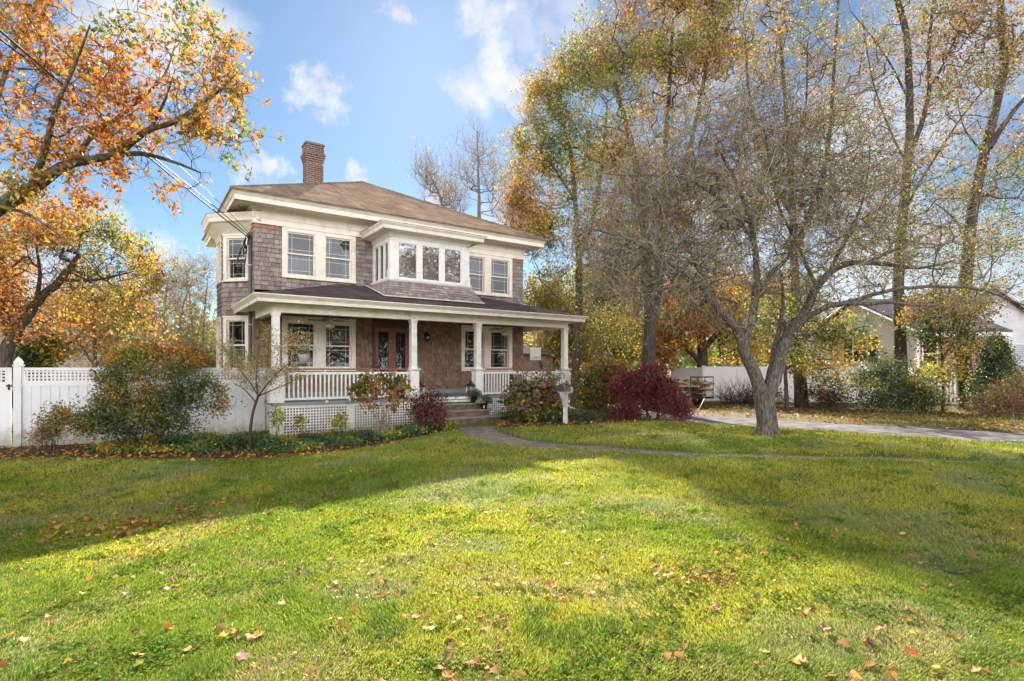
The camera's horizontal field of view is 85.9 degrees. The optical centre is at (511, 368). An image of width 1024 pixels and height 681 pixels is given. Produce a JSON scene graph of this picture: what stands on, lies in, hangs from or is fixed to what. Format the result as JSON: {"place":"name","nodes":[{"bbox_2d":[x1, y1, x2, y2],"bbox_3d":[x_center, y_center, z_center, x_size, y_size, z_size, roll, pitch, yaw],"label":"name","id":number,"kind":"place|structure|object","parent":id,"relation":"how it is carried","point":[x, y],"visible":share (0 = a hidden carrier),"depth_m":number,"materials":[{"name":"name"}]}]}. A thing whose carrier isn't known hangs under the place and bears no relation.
{"place":"outdoors","nodes":[
{"label":"outdoors","id":0,"kind":"place"},
{"bbox_2d":[0,370,1023,680],"bbox_3d":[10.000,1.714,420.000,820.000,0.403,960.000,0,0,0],"label":"lawn","id":1,"kind":"structure","parent":0,"point":[808,416],"depth_m":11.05,"materials":[{"name":"green plant"}]},
{"bbox_2d":[0,318,80,380],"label":"bush","id":2,"kind":"object","parent":1,"relation":"on","point":[39,355],"visible":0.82,"depth_m":17.40,"materials":[{"name":"green plant"}]},
{"bbox_2d":[0,162,179,405],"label":"orange tree","id":3,"kind":"object","parent":1,"relation":"on","point":[13,331],"visible":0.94,"depth_m":15.25,"materials":[{"name":"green plant"}]},
{"bbox_2d":[0,297,202,390],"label":"shingled neighbour house","id":4,"kind":"structure","parent":1,"relation":"on","point":[83,365],"depth_m":33.49,"materials":[{"name":"grey"}]},
{"bbox_2d":[17,260,186,379],"bbox_3d":[-15.250,-1.180,20.592,5.821,6.166,4.476,0,0,0],"label":"young maple","id":5,"kind":"object","parent":1,"relation":"on","point":[98,340],"visible":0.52,"depth_m":20.29,"materials":[{"name":"orange plant"}]},
{"bbox_2d":[12,357,264,446],"bbox_3d":[-9.380,0.823,14.191,5.508,2.235,0.180,0,0,-21],"label":"vinyl fence","id":6,"kind":"object","parent":1,"relation":"on","point":[30,397],"visible":0.48,"depth_m":13.65,"materials":[{"name":"plastic"}]},
{"bbox_2d":[0,368,12,445],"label":"fence gate","id":7,"kind":"structure","parent":6,"relation":"attached to","point":[6,386],"depth_m":13.11,"materials":[{"name":"white plastic"}]},
{"bbox_2d":[0,0,283,272],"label":"cherry tree","id":8,"kind":"object","parent":1,"relation":"on","point":[196,118],"visible":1,"depth_m":8.34,"materials":[{"name":"orange plant"}]},
{"bbox_2d":[115,235,215,367],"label":"birch tree","id":9,"kind":"object","parent":1,"relation":"on","point":[178,313],"visible":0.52,"depth_m":27.03,"materials":[{"name":"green plant"}]},
{"bbox_2d":[163,621,172,628],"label":"fallen leaf","id":10,"kind":"object","parent":1,"relation":"on","point":[167,624],"visible":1,"depth_m":3.50,"materials":[{"name":"orange plant"}]},
{"bbox_2d":[145,241,216,379],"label":"birch tree","id":11,"kind":"object","parent":1,"relation":"on","point":[195,303],"visible":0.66,"depth_m":28.85,"materials":[{"name":"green plant"}]},
{"bbox_2d":[175,308,215,379],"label":"background tree","id":12,"kind":"object","parent":1,"relation":"on","point":[210,353],"visible":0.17,"depth_m":39.26,"materials":[{"name":"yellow plant"}]},
{"bbox_2d":[0,425,447,458],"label":"garden bed","id":13,"kind":"object","parent":1,"relation":"on","point":[35,453],"visible":0.21,"depth_m":12.12,"materials":[{"name":"soil"}]},
{"bbox_2d":[11,417,69,452],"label":"shrub","id":14,"kind":"object","parent":13,"relation":"on","point":[36,434],"visible":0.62,"depth_m":12.12,"materials":[{"name":"brown plant"}]},
{"bbox_2d":[33,350,247,453],"bbox_3d":[-8.242,0.748,12.218,4.310,2.338,1.880,0,0,0],"label":"azalea shrub","id":15,"kind":"object","parent":13,"relation":"on","point":[116,396],"visible":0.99,"depth_m":12.05,"materials":[{"name":"green plant"}]},
{"bbox_2d":[87,337,220,436],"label":"tree","id":16,"kind":"object","parent":13,"relation":"on","point":[129,352],"visible":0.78,"depth_m":13.72,"materials":[{"name":"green plant"}]},
{"bbox_2d":[0,427,445,460],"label":"fallen leaves","id":17,"kind":"object","parent":13,"relation":"on","point":[108,456],"visible":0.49,"depth_m":11.68,"materials":[{"name":"plant"}]},
{"bbox_2d":[84,421,444,454],"bbox_3d":[-5.361,1.690,13.544,8.470,0.581,4.016,0,0,-19],"label":"ground cover","id":18,"kind":"object","parent":13,"relation":"on","point":[208,440],"visible":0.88,"depth_m":12.81,"materials":[{"name":"green plant"}]},
{"bbox_2d":[213,317,318,444],"bbox_3d":[-5.790,0.346,12.892,2.528,3.109,1.162,0,0,0],"label":"ornamental sapling","id":19,"kind":"object","parent":13,"relation":"on","point":[244,368],"visible":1,"depth_m":12.85,"materials":[{"name":"brown plant"}]},
{"bbox_2d":[265,404,287,437],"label":"perennial plant","id":20,"kind":"object","parent":13,"relation":"on","point":[279,413],"visible":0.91,"depth_m":13.66,"materials":[{"name":"green plant"}]},
{"bbox_2d":[289,414,308,441],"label":"perennial plant","id":21,"kind":"object","parent":13,"relation":"on","point":[299,422],"visible":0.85,"depth_m":13.18,"materials":[{"name":"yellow plant"}]},
{"bbox_2d":[329,412,349,439],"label":"perennial plant","id":22,"kind":"object","parent":13,"relation":"on","point":[338,421],"visible":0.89,"depth_m":13.28,"materials":[{"name":"green plant"}]},
{"bbox_2d":[357,428,380,442],"bbox_3d":[-3.418,1.581,13.013,0.506,0.463,0.522,0,0,17],"label":"evergreen mound","id":23,"kind":"object","parent":13,"relation":"on","point":[367,434],"visible":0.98,"depth_m":12.90,"materials":[{"name":"green plant"}]},
{"bbox_2d":[346,367,414,437],"bbox_3d":[-3.319,0.868,13.980,1.739,1.866,1.047,0,0,0],"label":"hydrangea shrub","id":24,"kind":"object","parent":13,"relation":"on","point":[362,390],"visible":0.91,"depth_m":13.80,"materials":[{"name":"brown plant"}]},
{"bbox_2d":[403,425,422,435],"bbox_3d":[-2.527,1.608,13.907,0.576,0.435,0.594,0,0,0],"label":"evergreen mound","id":25,"kind":"object","parent":13,"relation":"on","point":[418,431],"visible":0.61,"depth_m":13.79,"materials":[{"name":"green plant"}]},
{"bbox_2d":[397,380,458,430],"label":"red shrub","id":26,"kind":"object","parent":13,"relation":"on","point":[419,405],"visible":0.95,"depth_m":14.52,"materials":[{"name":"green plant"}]},
{"bbox_2d":[236,652,249,660],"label":"fallen leaf","id":27,"kind":"object","parent":1,"relation":"on","point":[240,655],"visible":1,"depth_m":3.03,"materials":[{"name":"pink plant"}]},
{"bbox_2d":[303,664,317,676],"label":"fallen leaf","id":28,"kind":"object","parent":1,"relation":"on","point":[309,670],"visible":1,"depth_m":2.83,"materials":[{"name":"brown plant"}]},
{"bbox_2d":[201,140,588,436],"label":"shingle house","id":29,"kind":"structure","parent":1,"relation":"on","point":[392,276],"depth_m":17.59,"materials":[{"name":"brown wood"}]},
{"bbox_2d":[0,29,249,238],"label":"overhead cable","id":30,"kind":"object","parent":29,"relation":"attached to","point":[28,55],"visible":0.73,"depth_m":8.34,"materials":[{"name":"grey plastic"}]},
{"bbox_2d":[0,36,249,233],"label":"overhead cable","id":31,"kind":"object","parent":29,"relation":"attached to","point":[156,147],"visible":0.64,"depth_m":12.69,"materials":[{"name":"black plastic"}]},
{"bbox_2d":[0,38,250,236],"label":"overhead cable","id":32,"kind":"object","parent":29,"relation":"attached to","point":[136,144],"visible":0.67,"depth_m":11.77,"materials":[{"name":"black plastic"}]},
{"bbox_2d":[215,316,221,372],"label":"window","id":33,"kind":"structure","parent":29,"relation":"in","point":[218,320],"depth_m":17.72,"materials":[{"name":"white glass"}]},
{"bbox_2d":[215,235,225,286],"bbox_3d":[-9.250,-3.397,17.440,0.185,1.455,1.010,0,0,-35],"label":"window","id":34,"kind":"structure","parent":29,"relation":"in","point":[218,242],"depth_m":17.70,"materials":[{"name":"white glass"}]},
{"bbox_2d":[222,233,247,281],"bbox_3d":[-8.421,-3.397,16.881,0.892,1.455,0.243,0,0,10],"label":"window","id":35,"kind":"structure","parent":29,"relation":"in","point":[228,239],"depth_m":16.86,"materials":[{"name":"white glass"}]},
{"bbox_2d":[222,315,247,372],"bbox_3d":[-8.421,-0.748,16.881,0.892,1.755,0.243,0,0,10],"label":"window","id":36,"kind":"structure","parent":29,"relation":"in","point":[228,321],"depth_m":16.86,"materials":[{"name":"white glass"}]},
{"bbox_2d":[293,339,313,362],"bbox_3d":[-5.973,-0.930,15.754,0.680,1.520,0.574,0,0,36],"label":"hanging basket","id":37,"kind":"object","parent":29,"relation":"hanging from","point":[303,357],"visible":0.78,"depth_m":15.63,"materials":[{"name":"beige"}]},
{"bbox_2d":[282,225,355,283],"bbox_3d":[-6.097,-3.583,17.424,2.300,1.585,0.243,0,0,-35],"label":"window","id":38,"kind":"structure","parent":29,"relation":"in","point":[319,267],"depth_m":17.36,"materials":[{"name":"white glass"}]},
{"bbox_2d":[282,315,355,370],"bbox_3d":[-6.086,-0.777,17.409,2.300,1.695,0.205,0,0,-35],"label":"window","id":39,"kind":"structure","parent":29,"relation":"in","point":[319,347],"depth_m":17.43,"materials":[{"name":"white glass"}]},
{"bbox_2d":[308,316,348,327],"bbox_3d":[-5.450,-1.450,16.417,1.209,0.480,1.164,0,0,-35],"label":"ceiling fan","id":40,"kind":"object","parent":29,"relation":"hanging from","point":[329,320],"visible":0.86,"depth_m":16.29,"materials":[{"name":"beige"}]},
{"bbox_2d":[375,327,391,389],"bbox_3d":[-4.367,-0.277,18.639,0.607,2.235,0.092,0,0,-35],"label":"front door","id":41,"kind":"structure","parent":29,"relation":"in","point":[383,336],"depth_m":18.68,"materials":[{"name":"brown wood"}]},
{"bbox_2d":[392,328,408,389],"bbox_3d":[-3.863,-0.277,18.988,0.607,2.235,0.092,0,0,-35],"label":"front door","id":42,"kind":"structure","parent":29,"relation":"in","point":[400,337],"depth_m":19.03,"materials":[{"name":"brown wood"}]},
{"bbox_2d":[424,332,429,341],"bbox_3d":[-2.983,-1.135,19.347,0.200,0.350,0.280,0,0,-35],"label":"wall lantern","id":43,"kind":"object","parent":29,"relation":"attached to","point":[426,334],"depth_m":19.34,"materials":[{"name":"black metal"}]},
{"bbox_2d":[465,380,474,395],"bbox_3d":[-1.329,0.602,17.779,0.320,0.556,0.320,0,0,38],"label":"candle lantern","id":44,"kind":"object","parent":29,"relation":"on","point":[470,384],"visible":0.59,"depth_m":17.73,"materials":[{"name":"black metal"}]},
{"bbox_2d":[465,388,482,402],"bbox_3d":[-1.199,0.833,17.477,0.588,0.464,0.576,0,0,0],"label":"potted mum","id":45,"kind":"object","parent":29,"relation":"on","point":[474,394],"visible":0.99,"depth_m":17.39,"materials":[{"name":"plant"}]},
{"bbox_2d":[476,395,492,408],"bbox_3d":[-0.882,1.018,17.301,0.610,0.473,0.595,0,0,0],"label":"potted mum","id":46,"kind":"object","parent":29,"relation":"on","point":[484,403],"visible":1,"depth_m":17.20,"materials":[{"name":"plant"}]},
{"bbox_2d":[461,325,512,370],"bbox_3d":[-0.969,-0.777,20.963,2.300,1.695,0.243,0,0,-35],"label":"window","id":47,"kind":"structure","parent":29,"relation":"in","point":[488,335],"depth_m":20.94,"materials":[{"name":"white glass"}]},
{"bbox_2d":[469,251,512,297],"bbox_3d":[-0.959,-3.583,20.947,2.300,1.585,0.205,0,0,-35],"label":"window","id":48,"kind":"structure","parent":29,"relation":"in","point":[483,260],"depth_m":20.92,"materials":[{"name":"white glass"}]},
{"bbox_2d":[489,325,521,335],"bbox_3d":[-0.238,-1.450,19.919,1.209,0.480,1.166,0,0,-35],"label":"ceiling fan","id":49,"kind":"object","parent":29,"relation":"hanging from","point":[504,332],"visible":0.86,"depth_m":19.87,"materials":[{"name":"beige"}]},
{"bbox_2d":[399,135,483,212],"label":"bare tree","id":50,"kind":"object","parent":1,"relation":"on","point":[445,190],"visible":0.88,"depth_m":40.47,"materials":[{"name":"grey plant"}]},
{"bbox_2d":[442,419,458,430],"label":"perennial plant","id":51,"kind":"object","parent":1,"relation":"on","point":[450,426],"visible":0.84,"depth_m":14.69,"materials":[{"name":"green plant"}]},
{"bbox_2d":[3,457,933,645],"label":"fallen leaves","id":52,"kind":"object","parent":1,"relation":"on","point":[256,634],"depth_m":5.92,"materials":[{"name":"plant"}]},
{"bbox_2d":[428,103,517,221],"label":"bare tree","id":53,"kind":"object","parent":1,"relation":"on","point":[478,182],"visible":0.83,"depth_m":43.87,"materials":[{"name":"grey plant"}]},
{"bbox_2d":[0,439,1023,680],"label":"clover","id":54,"kind":"object","parent":1,"relation":"on","point":[1012,594],"visible":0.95,"depth_m":3.76,"materials":[{"name":"green plant"}]},
{"bbox_2d":[0,432,1023,680],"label":"leaf fragments","id":55,"kind":"object","parent":1,"relation":"on","point":[560,590],"visible":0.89,"depth_m":3.63,"materials":[{"name":"brown plant"}]},
{"bbox_2d":[0,423,1023,680],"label":"fallen leaves","id":56,"kind":"object","parent":1,"relation":"on","point":[520,673],"depth_m":3.86,"materials":[{"name":"plant"}]},
{"bbox_2d":[470,142,569,344],"bbox_3d":[0.955,-7.476,39.250,6.709,18.317,8.252,0,0,-24],"label":"bare tree","id":57,"kind":"object","parent":1,"relation":"on","point":[532,333],"visible":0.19,"depth_m":39.57,"materials":[{"name":"plant"}]},
{"bbox_2d":[530,347,542,370],"bbox_3d":[1.623,0.170,32.809,1.003,2.900,0.566,0,0,-41],"label":"basketball hoop","id":58,"kind":"object","parent":1,"relation":"on","point":[535,353],"visible":0.9,"depth_m":32.78,"materials":[{"name":"white paint"}]},
{"bbox_2d":[523,345,555,378],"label":"shingled garage","id":59,"kind":"structure","parent":1,"relation":"on","point":[528,362],"depth_m":39.84,"materials":[{"name":"brown"}]},
{"bbox_2d":[73,290,1023,378],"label":"distant wood","id":60,"kind":"object","parent":1,"relation":"on","point":[689,360],"visible":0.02,"depth_m":76.02,"materials":[{"name":"brown plant"}]},
{"bbox_2d":[490,5,628,406],"bbox_3d":[2.465,-7.088,24.518,6.873,17.634,6.805,0,0,0],"label":"maple tree","id":61,"kind":"object","parent":1,"relation":"on","point":[557,89],"visible":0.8,"depth_m":23.90,"materials":[{"name":"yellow plant"}]},
{"bbox_2d":[523,262,606,371],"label":"background tree","id":62,"kind":"object","parent":1,"relation":"on","point":[554,339],"visible":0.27,"depth_m":40.45,"materials":[{"name":"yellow plant"}]},
{"bbox_2d":[501,418,649,426],"bbox_3d":[2.025,1.637,17.775,6.450,0.084,5.550,0,0,0],"label":"garden bed","id":63,"kind":"object","parent":1,"relation":"on","point":[522,423],"visible":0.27,"depth_m":16.20,"materials":[{"name":"soil"}]},
{"bbox_2d":[497,363,573,423],"bbox_3d":[0.742,0.819,16.660,2.379,2.010,1.757,0,0,0],"label":"hydrangea shrub","id":64,"kind":"object","parent":63,"relation":"on","point":[531,399],"visible":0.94,"depth_m":16.33,"materials":[{"name":"green plant"}]},
{"bbox_2d":[537,412,559,422],"bbox_3d":[1.038,1.479,16.428,0.768,0.494,0.800,0,0,0],"label":"evergreen mound","id":65,"kind":"object","parent":63,"relation":"on","point":[550,418],"visible":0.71,"depth_m":16.25,"materials":[{"name":"green plant"}]},
{"bbox_2d":[558,383,572,423],"bbox_3d":[1.587,1.134,16.219,0.222,1.420,0.795,0,0,28],"label":"mailbox","id":66,"kind":"object","parent":63,"relation":"on","point":[563,390],"visible":0.94,"depth_m":16.13,"materials":[{"name":"beige"}]},
{"bbox_2d":[493,405,651,421],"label":"ground cover","id":67,"kind":"object","parent":63,"relation":"on","point":[572,414],"visible":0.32,"depth_m":17.55,"materials":[{"name":"green plant"}]},
{"bbox_2d":[474,416,672,427],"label":"fallen leaves","id":68,"kind":"object","parent":63,"relation":"on","point":[537,422],"visible":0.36,"depth_m":16.33,"materials":[{"name":"plant"}]},
{"bbox_2d":[577,411,601,421],"bbox_3d":[2.330,1.514,16.926,0.796,0.535,0.778,0,0,29],"label":"evergreen mound","id":69,"kind":"object","parent":63,"relation":"on","point":[589,416],"visible":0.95,"depth_m":16.78,"materials":[{"name":"green plant"}]},
{"bbox_2d":[566,354,635,414],"bbox_3d":[3.237,0.714,19.114,2.707,2.555,2.213,0,0,0],"label":"bronze shrub","id":70,"kind":"object","parent":63,"relation":"on","point":[588,389],"visible":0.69,"depth_m":18.88,"materials":[{"name":"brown plant"}]},
{"bbox_2d":[598,357,698,420],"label":"japanese maple","id":71,"kind":"object","parent":63,"relation":"on","point":[649,386],"visible":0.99,"depth_m":17.30,"materials":[{"name":"red plant"}]},
{"bbox_2d":[569,293,661,402],"bbox_3d":[4.409,-0.807,23.281,3.606,5.051,3.415,0,0,-44],"label":"arching shrub","id":72,"kind":"object","parent":1,"relation":"on","point":[625,326],"visible":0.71,"depth_m":23.06,"materials":[{"name":"green plant"}]},
{"bbox_2d":[562,238,691,371],"bbox_3d":[7.625,-3.385,38.442,9.137,10.126,9.806,0,0,0],"label":"background tree","id":73,"kind":"object","parent":1,"relation":"on","point":[615,353],"visible":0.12,"depth_m":37.04,"materials":[{"name":"yellow plant"}]},
{"bbox_2d":[543,0,780,409],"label":"maple tree","id":74,"kind":"object","parent":1,"relation":"on","point":[696,25],"visible":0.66,"depth_m":21.88,"materials":[{"name":"yellow plant"}]},
{"bbox_2d":[663,376,713,404],"bbox_3d":[7.471,0.960,24.864,1.600,1.292,3.270,0,0,-22],"label":"utility trailer","id":75,"kind":"object","parent":1,"relation":"on","point":[699,397],"visible":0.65,"depth_m":23.42,"materials":[{"name":"black metal"}]},
{"bbox_2d":[676,378,714,396],"bbox_3d":[7.778,0.798,24.168,1.640,0.852,2.232,0,0,-22],"label":"scrap wood pile","id":76,"kind":"object","parent":75,"relation":"on","point":[701,384],"visible":0.7,"depth_m":23.62,"materials":[{"name":"wood"}]},
{"bbox_2d":[605,268,786,372],"bbox_3d":[10.247,-2.093,31.109,10.173,7.542,7.634,0,0,0],"label":"maple","id":77,"kind":"object","parent":1,"relation":"on","point":[700,357],"visible":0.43,"depth_m":29.99,"materials":[{"name":"orange plant"}]},
{"bbox_2d":[706,369,792,404],"bbox_3d":[10.615,1.243,25.202,4.058,2.494,2.800,0,0,0],"label":"brush pile","id":78,"kind":"object","parent":1,"relation":"on","point":[747,398],"visible":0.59,"depth_m":25.09,"materials":[{"name":"plant"}]},
{"bbox_2d":[683,241,839,366],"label":"background tree","id":79,"kind":"object","parent":1,"relation":"on","point":[768,358],"visible":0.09,"depth_m":42.73,"materials":[{"name":"brown plant"}]},
{"bbox_2d":[671,365,864,402],"bbox_3d":[11.995,0.795,27.810,9.618,2.010,3.540,0,0,38],"label":"boundary fence","id":80,"kind":"object","parent":1,"relation":"on","point":[722,374],"visible":0.34,"depth_m":27.31,"materials":[{"name":"white paint"}]},
{"bbox_2d":[538,29,1023,436],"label":"apple tree","id":81,"kind":"object","parent":1,"relation":"on","point":[764,392],"visible":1,"depth_m":12.85,"materials":[{"name":"grey plant"}]},
{"bbox_2d":[787,653,805,663],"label":"fallen leaf","id":82,"kind":"object","parent":1,"relation":"on","point":[799,656],"visible":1,"depth_m":2.96,"materials":[{"name":"yellow plant"}]},
{"bbox_2d":[690,0,907,407],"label":"maple tree","id":83,"kind":"object","parent":1,"relation":"on","point":[826,59],"visible":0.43,"depth_m":22.49,"materials":[{"name":"yellow plant"}]},
{"bbox_2d":[751,378,856,410],"bbox_3d":[11.776,0.998,22.090,4.031,1.781,2.229,0,0,0],"label":"dry shrub","id":84,"kind":"object","parent":1,"relation":"on","point":[827,397],"visible":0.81,"depth_m":22.08,"materials":[{"name":"brown plant"}]},
{"bbox_2d":[741,287,898,410],"bbox_3d":[11.671,-0.775,21.280,5.619,4.899,3.357,0,0,0],"label":"maple","id":85,"kind":"object","parent":1,"relation":"on","point":[830,337],"visible":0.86,"depth_m":20.92,"materials":[{"name":"yellow plant"}]},
{"bbox_2d":[653,400,1023,431],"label":"verge grass","id":86,"kind":"structure","parent":1,"relation":"on","point":[955,418],"depth_m":18.10,"materials":[{"name":"plant"}]},
{"bbox_2d":[659,400,1023,430],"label":"fallen leaves","id":87,"kind":"object","parent":1,"relation":"on","point":[712,408],"visible":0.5,"depth_m":18.98,"materials":[{"name":"plant"}]},
{"bbox_2d":[837,639,848,645],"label":"fallen leaf","id":88,"kind":"object","parent":1,"relation":"on","point":[844,642],"visible":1,"depth_m":3.13,"materials":[{"name":"orange plant"}]},
{"bbox_2d":[850,670,861,679],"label":"fallen leaf","id":89,"kind":"object","parent":1,"relation":"on","point":[854,672],"visible":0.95,"depth_m":2.84,"materials":[{"name":"yellow plant"}]},
{"bbox_2d":[865,366,920,402],"bbox_3d":[18.538,0.835,26.775,3.196,1.930,0.180,0,0,-9],"label":"boundary fence","id":90,"kind":"object","parent":1,"relation":"on","point":[883,386],"visible":0.08,"depth_m":26.61,"materials":[{"name":"white plastic"}]},
{"bbox_2d":[841,346,964,414],"bbox_3d":[14.318,0.616,20.333,4.107,2.924,2.801,0,0,0],"label":"green shrub","id":91,"kind":"object","parent":1,"relation":"on","point":[884,398],"visible":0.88,"depth_m":20.08,"materials":[{"name":"green plant"}]},
{"bbox_2d":[801,298,1012,398],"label":"neighbour house","id":92,"kind":"structure","parent":1,"relation":"on","point":[887,339],"depth_m":31.77,"materials":[{"name":"paint"}]},
{"bbox_2d":[852,337,867,362],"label":"window","id":93,"kind":"structure","parent":92,"relation":"in","point":[855,352],"depth_m":33.44,"materials":[{"name":"white paint"}]},
{"bbox_2d":[921,338,937,368],"bbox_3d":[22.475,-0.830,29.614,0.978,1.640,0.182,0,0,-4],"label":"window","id":94,"kind":"structure","parent":92,"relation":"in","point":[922,349],"depth_m":29.59,"materials":[{"name":"white paint"}]},
{"bbox_2d":[853,354,963,415],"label":"yellow sapling","id":95,"kind":"object","parent":1,"relation":"on","point":[931,369],"visible":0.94,"depth_m":19.42,"materials":[{"name":"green plant"}]},
{"bbox_2d":[905,646,919,655],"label":"fallen leaf","id":96,"kind":"object","parent":1,"relation":"on","point":[912,651],"visible":1,"depth_m":3.02,"materials":[{"name":"orange plant"}]},
{"bbox_2d":[801,0,1023,408],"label":"maple tree","id":97,"kind":"object","parent":1,"relation":"on","point":[908,89],"visible":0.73,"depth_m":21.80,"materials":[{"name":"yellow plant"}]},
{"bbox_2d":[927,374,978,402],"bbox_3d":[20.559,0.845,24.990,3.083,1.390,0.060,0,0,15],"label":"picket fence","id":98,"kind":"object","parent":1,"relation":"on","point":[954,395],"visible":0.06,"depth_m":25.10,"materials":[{"name":"white paint"}]},
{"bbox_2d":[890,268,1018,411],"bbox_3d":[16.556,-0.970,20.520,4.255,5.281,3.007,0,0,0],"label":"maple","id":99,"kind":"object","parent":1,"relation":"on","point":[931,333],"visible":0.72,"depth_m":20.25,"materials":[{"name":"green plant"}]},
{"bbox_2d":[906,284,1023,378],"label":"white house","id":100,"kind":"structure","parent":1,"relation":"on","point":[1014,320],"depth_m":37.80,"materials":[{"name":"paint"}]},
{"bbox_2d":[912,0,1023,410],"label":"maple tree","id":101,"kind":"object","parent":1,"relation":"on","point":[983,158],"visible":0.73,"depth_m":21.45,"materials":[{"name":"yellow plant"}]},
{"bbox_2d":[935,552,1019,572],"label":"fallen twig","id":102,"kind":"object","parent":1,"relation":"on","point":[976,569],"visible":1,"depth_m":4.38,"materials":[{"name":"wood"}]},
{"bbox_2d":[949,363,1023,417],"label":"dry shrub","id":103,"kind":"object","parent":1,"relation":"on","point":[1006,395],"visible":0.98,"depth_m":18.47,"materials":[{"name":"brown plant"}]},
{"bbox_2d":[953,332,1023,412],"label":"holly tree","id":104,"kind":"object","parent":1,"relation":"on","point":[997,363],"visible":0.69,"depth_m":19.99,"materials":[{"name":"green plant"}]},
{"bbox_2d":[0,0,1023,366],"label":"sky","id":105,"kind":"structure","parent":0,"point":[359,80],"materials":[{"name":"blue"}]},
{"bbox_2d":[459,426,998,462],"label":"front path","id":106,"kind":"structure","parent":0,"point":[488,433],"depth_m":12.07,"materials":[{"name":"concrete"}]},
{"bbox_2d":[568,402,1023,442],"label":"driveway","id":107,"kind":"structure","parent":0,"point":[958,434],"depth_m":15.16,"materials":[{"name":"asphalt"}]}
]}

